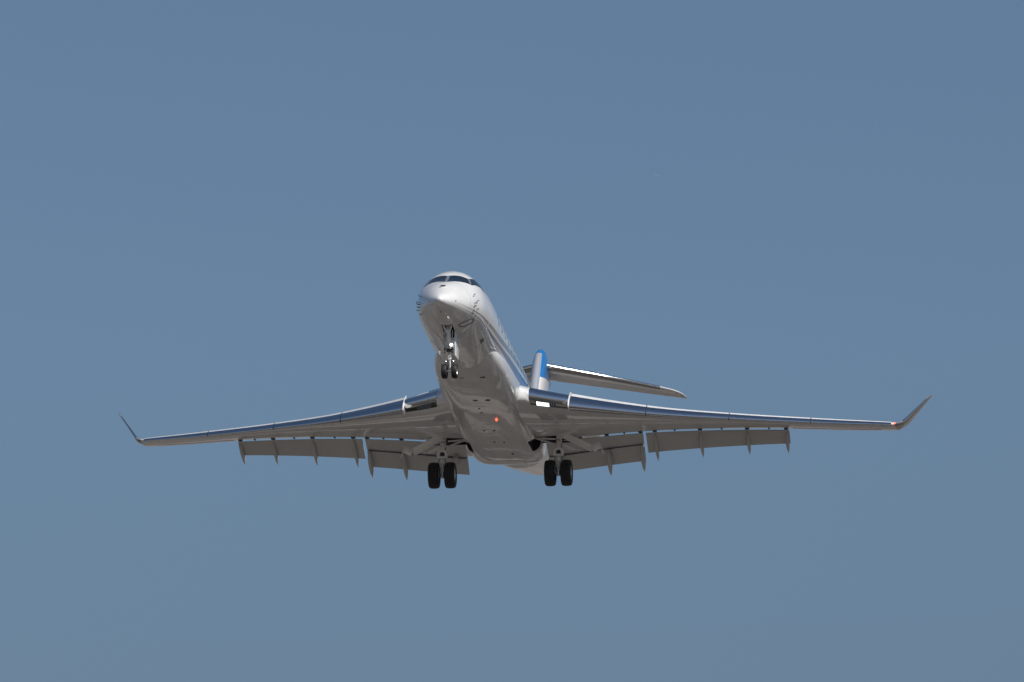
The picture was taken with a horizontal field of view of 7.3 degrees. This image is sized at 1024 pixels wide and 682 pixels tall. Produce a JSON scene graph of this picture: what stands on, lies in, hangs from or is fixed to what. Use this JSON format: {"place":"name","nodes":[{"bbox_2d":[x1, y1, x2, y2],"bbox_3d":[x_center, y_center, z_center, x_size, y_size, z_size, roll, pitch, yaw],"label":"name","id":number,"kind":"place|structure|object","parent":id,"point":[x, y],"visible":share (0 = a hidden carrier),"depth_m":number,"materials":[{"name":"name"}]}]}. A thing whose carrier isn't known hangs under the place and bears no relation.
{"place":"outdoors","nodes":[
{"label":"outdoors","id":0,"kind":"place"},
{"bbox_2d":[0,0,1023,681],"label":"sky","id":1,"kind":"structure","parent":0,"point":[215,214],"materials":[{"name":"blue"}]},
{"bbox_2d":[118,271,931,488],"bbox_3d":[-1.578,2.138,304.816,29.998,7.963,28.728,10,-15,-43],"label":"business jet","id":2,"kind":"object","parent":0,"point":[491,400],"visible":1,"depth_m":301.07,"materials":[{"name":"paint"}]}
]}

